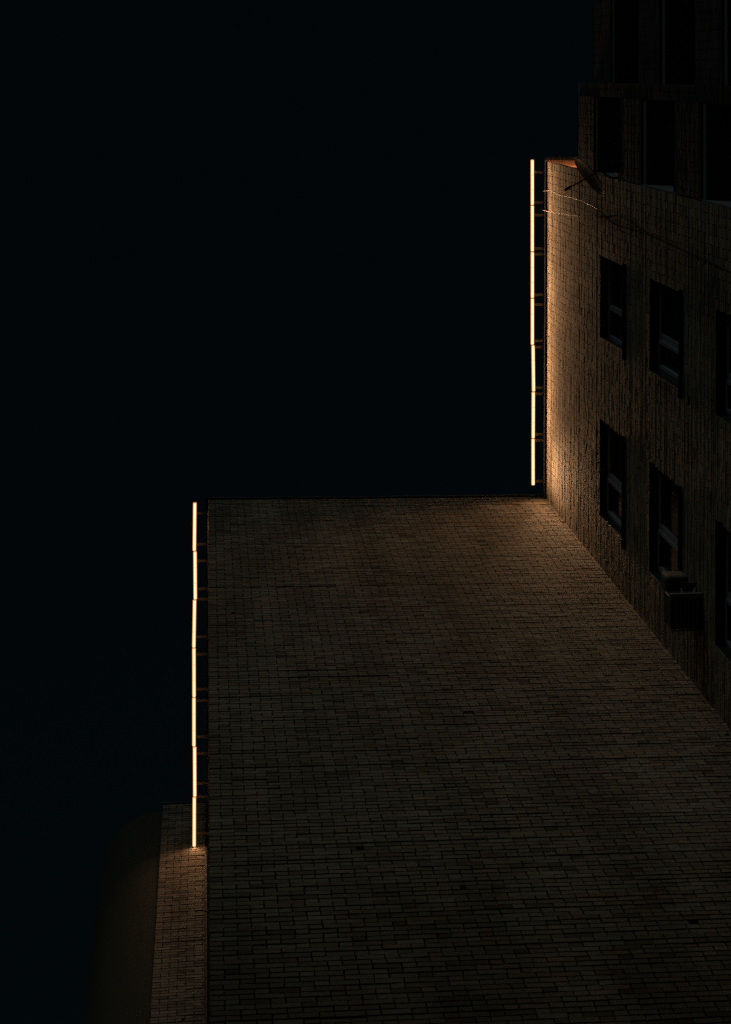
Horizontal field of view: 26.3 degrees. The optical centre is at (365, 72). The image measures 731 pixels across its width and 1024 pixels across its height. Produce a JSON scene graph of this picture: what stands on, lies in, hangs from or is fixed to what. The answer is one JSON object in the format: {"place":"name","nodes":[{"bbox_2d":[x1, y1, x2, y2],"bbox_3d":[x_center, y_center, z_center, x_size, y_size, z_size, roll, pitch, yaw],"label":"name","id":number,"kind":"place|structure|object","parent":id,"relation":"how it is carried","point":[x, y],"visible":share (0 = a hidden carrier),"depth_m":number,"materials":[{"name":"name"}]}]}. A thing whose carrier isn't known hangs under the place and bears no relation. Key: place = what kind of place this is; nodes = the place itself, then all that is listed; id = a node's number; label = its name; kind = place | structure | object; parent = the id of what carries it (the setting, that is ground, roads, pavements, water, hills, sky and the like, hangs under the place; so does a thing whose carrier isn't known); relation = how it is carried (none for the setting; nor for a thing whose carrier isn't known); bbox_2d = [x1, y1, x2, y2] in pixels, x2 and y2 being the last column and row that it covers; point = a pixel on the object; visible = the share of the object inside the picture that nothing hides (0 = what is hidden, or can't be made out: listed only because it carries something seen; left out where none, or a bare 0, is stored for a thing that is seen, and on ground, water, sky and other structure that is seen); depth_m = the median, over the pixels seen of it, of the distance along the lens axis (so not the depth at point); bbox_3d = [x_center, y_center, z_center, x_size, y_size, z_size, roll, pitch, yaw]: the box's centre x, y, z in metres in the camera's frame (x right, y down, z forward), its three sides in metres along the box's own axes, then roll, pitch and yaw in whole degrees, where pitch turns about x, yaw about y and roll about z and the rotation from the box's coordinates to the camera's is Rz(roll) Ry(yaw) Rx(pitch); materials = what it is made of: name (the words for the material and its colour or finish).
{"place":"outdoors","nodes":[
{"label":"outdoors","id":0,"kind":"place"},
{"bbox_2d":[0,0,597,1023],"label":"sky","id":1,"kind":"structure","parent":0,"point":[249,248],"materials":[{"name":"black"}]},
{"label":"ground","id":2,"kind":"structure","parent":0,"visible":0},
{"bbox_2d":[82,800,208,1023],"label":"neighbouring building","id":3,"kind":"structure","parent":2,"relation":"on","point":[147,962],"depth_m":26.19,"materials":[{"name":"brick"}]},
{"bbox_2d":[205,846,207,1023],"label":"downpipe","id":4,"kind":"object","parent":3,"relation":"attached to","point":[206,934],"visible":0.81,"depth_m":25.56,"materials":[{"name":"metal"}]},
{"bbox_2d":[205,0,730,1023],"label":"apartment building","id":5,"kind":"structure","parent":2,"relation":"on","point":[467,758],"depth_m":19.71,"materials":[{"name":"brick"}]},
{"bbox_2d":[192,697,206,746],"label":"light bar","id":6,"kind":"object","parent":5,"relation":"attached to","point":[194,701],"visible":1,"depth_m":28.55,"materials":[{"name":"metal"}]},
{"bbox_2d":[192,795,206,846],"bbox_3d":[-3.030,13.697,28.575,0.272,0.110,0.917,0,-90,-6],"label":"light bar","id":7,"kind":"object","parent":5,"relation":"attached to","point":[194,833],"visible":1,"depth_m":28.56,"materials":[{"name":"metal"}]},
{"bbox_2d":[192,647,206,696],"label":"light bar","id":8,"kind":"object","parent":5,"relation":"attached to","point":[194,655],"visible":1,"depth_m":28.55,"materials":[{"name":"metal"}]},
{"bbox_2d":[193,746,206,796],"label":"light bar","id":9,"kind":"object","parent":5,"relation":"attached to","point":[195,783],"visible":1,"depth_m":28.55,"materials":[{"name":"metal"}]},
{"bbox_2d":[193,550,206,599],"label":"light bar","id":10,"kind":"object","parent":5,"relation":"attached to","point":[195,561],"visible":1,"depth_m":28.56,"materials":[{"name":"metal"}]},
{"bbox_2d":[192,598,207,647],"bbox_3d":[-3.030,10.069,28.575,0.272,0.110,0.899,1,-90,-6],"label":"light bar","id":11,"kind":"object","parent":5,"relation":"attached to","point":[194,636],"visible":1,"depth_m":28.55,"materials":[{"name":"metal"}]},
{"bbox_2d":[193,502,207,550],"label":"light bar","id":12,"kind":"object","parent":5,"relation":"attached to","point":[195,514],"visible":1,"depth_m":28.55,"materials":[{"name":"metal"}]},
{"bbox_2d":[530,298,546,344],"bbox_3d":[3.239,4.652,29.212,0.304,0.110,0.870,0,-90,-6],"label":"light bar","id":13,"kind":"object","parent":5,"relation":"attached to","point":[532,305],"visible":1,"depth_m":29.18,"materials":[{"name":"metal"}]},
{"bbox_2d":[530,252,546,297],"bbox_3d":[3.241,3.780,29.212,0.307,0.110,0.865,0,-90,-6],"label":"light bar","id":14,"kind":"object","parent":5,"relation":"attached to","point":[532,255],"visible":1,"depth_m":29.18,"materials":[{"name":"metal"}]},
{"bbox_2d":[530,160,547,204],"bbox_3d":[3.242,2.049,29.212,0.313,0.110,0.851,0,-90,-6],"label":"light bar","id":15,"kind":"object","parent":5,"relation":"attached to","point":[532,173],"visible":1,"depth_m":29.18,"materials":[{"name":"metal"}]},
{"bbox_2d":[530,205,547,251],"bbox_3d":[3.241,2.911,29.212,0.310,0.110,0.865,0,-90,-6],"label":"light bar","id":16,"kind":"object","parent":5,"relation":"attached to","point":[532,247],"visible":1,"depth_m":29.18,"materials":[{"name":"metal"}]},
{"bbox_2d":[531,391,546,437],"bbox_3d":[3.245,6.400,29.213,0.282,0.110,0.870,0,-90,-6],"label":"light bar","id":17,"kind":"object","parent":5,"relation":"attached to","point":[533,433],"visible":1,"depth_m":29.19,"materials":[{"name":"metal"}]},
{"bbox_2d":[531,438,546,484],"bbox_3d":[3.242,7.276,29.212,0.283,0.110,0.874,0,-90,-6],"label":"light bar","id":18,"kind":"object","parent":5,"relation":"attached to","point":[533,480],"visible":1,"depth_m":29.20,"materials":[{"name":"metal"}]},
{"bbox_2d":[531,345,546,391],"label":"light bar","id":19,"kind":"object","parent":5,"relation":"attached to","point":[533,386],"visible":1,"depth_m":29.19,"materials":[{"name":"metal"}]},
{"bbox_2d":[541,190,598,210],"bbox_3d":[3.543,2.206,27.425,0.140,4.302,0.092,31,-93,-5],"label":"cable","id":20,"kind":"object","parent":5,"relation":"attached to","point":[570,197],"visible":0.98,"depth_m":27.43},
{"bbox_2d":[564,157,618,194],"bbox_3d":[3.490,1.690,24.258,0.800,0.789,0.556,21,-92,-5],"label":"satellite dish","id":21,"kind":"object","parent":5,"relation":"attached to","point":[589,175],"visible":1,"depth_m":24.34,"materials":[{"name":"metal"}]},
{"bbox_2d":[607,425,624,549],"bbox_3d":[3.939,6.385,24.474,0.240,1.581,1.711,0,-90,-6],"label":"window","id":22,"kind":"structure","parent":5,"relation":"in","point":[616,442],"depth_m":24.80,"materials":[{"name":"black glass"}]},
{"bbox_2d":[608,259,625,359],"bbox_3d":[3.948,3.633,24.475,0.239,1.581,1.456,0,-90,-6],"label":"window","id":23,"kind":"structure","parent":5,"relation":"in","point":[616,272],"depth_m":24.83,"materials":[{"name":"black glass"}]},
{"bbox_2d":[594,214,647,233],"bbox_3d":[3.919,2.275,24.046,0.020,3.202,0.137,0,-90,-6],"label":"cable","id":24,"kind":"object","parent":5,"relation":"attached to","point":[622,217],"visible":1,"depth_m":24.08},
{"bbox_2d":[599,211,730,272],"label":"cable","id":25,"kind":"object","parent":5,"relation":"attached to","point":[666,242],"visible":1,"depth_m":21.56,"materials":[{"name":"black rubber"}]},
{"bbox_2d":[658,283,682,398],"bbox_3d":[4.236,3.633,21.639,0.239,1.581,1.456,0,-90,-6],"label":"window","id":26,"kind":"structure","parent":5,"relation":"in","point":[670,300],"depth_m":21.94,"materials":[{"name":"black glass"}]},
{"bbox_2d":[658,470,682,573],"bbox_3d":[4.228,6.385,21.639,0.240,1.581,1.711,0,-90,-6],"label":"window","id":27,"kind":"structure","parent":5,"relation":"in","point":[669,494],"depth_m":22.00,"materials":[{"name":"black glass"}]},
{"bbox_2d":[661,571,702,631],"bbox_3d":[4.090,6.845,20.270,0.460,0.614,0.590,0,-90,-6],"label":"air conditioner","id":28,"kind":"object","parent":5,"relation":"attached to","point":[683,603],"visible":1,"depth_m":19.99,"materials":[{"name":"paint"}]},
{"bbox_2d":[725,529,730,650],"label":"window","id":29,"kind":"structure","parent":5,"relation":"in","point":[728,535],"depth_m":19.42,"materials":[{"name":"black glass"}]},
{"bbox_2d":[726,314,730,417],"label":"window","id":30,"kind":"structure","parent":5,"relation":"in","point":[728,317],"depth_m":19.42,"materials":[{"name":"black glass"}]}
]}

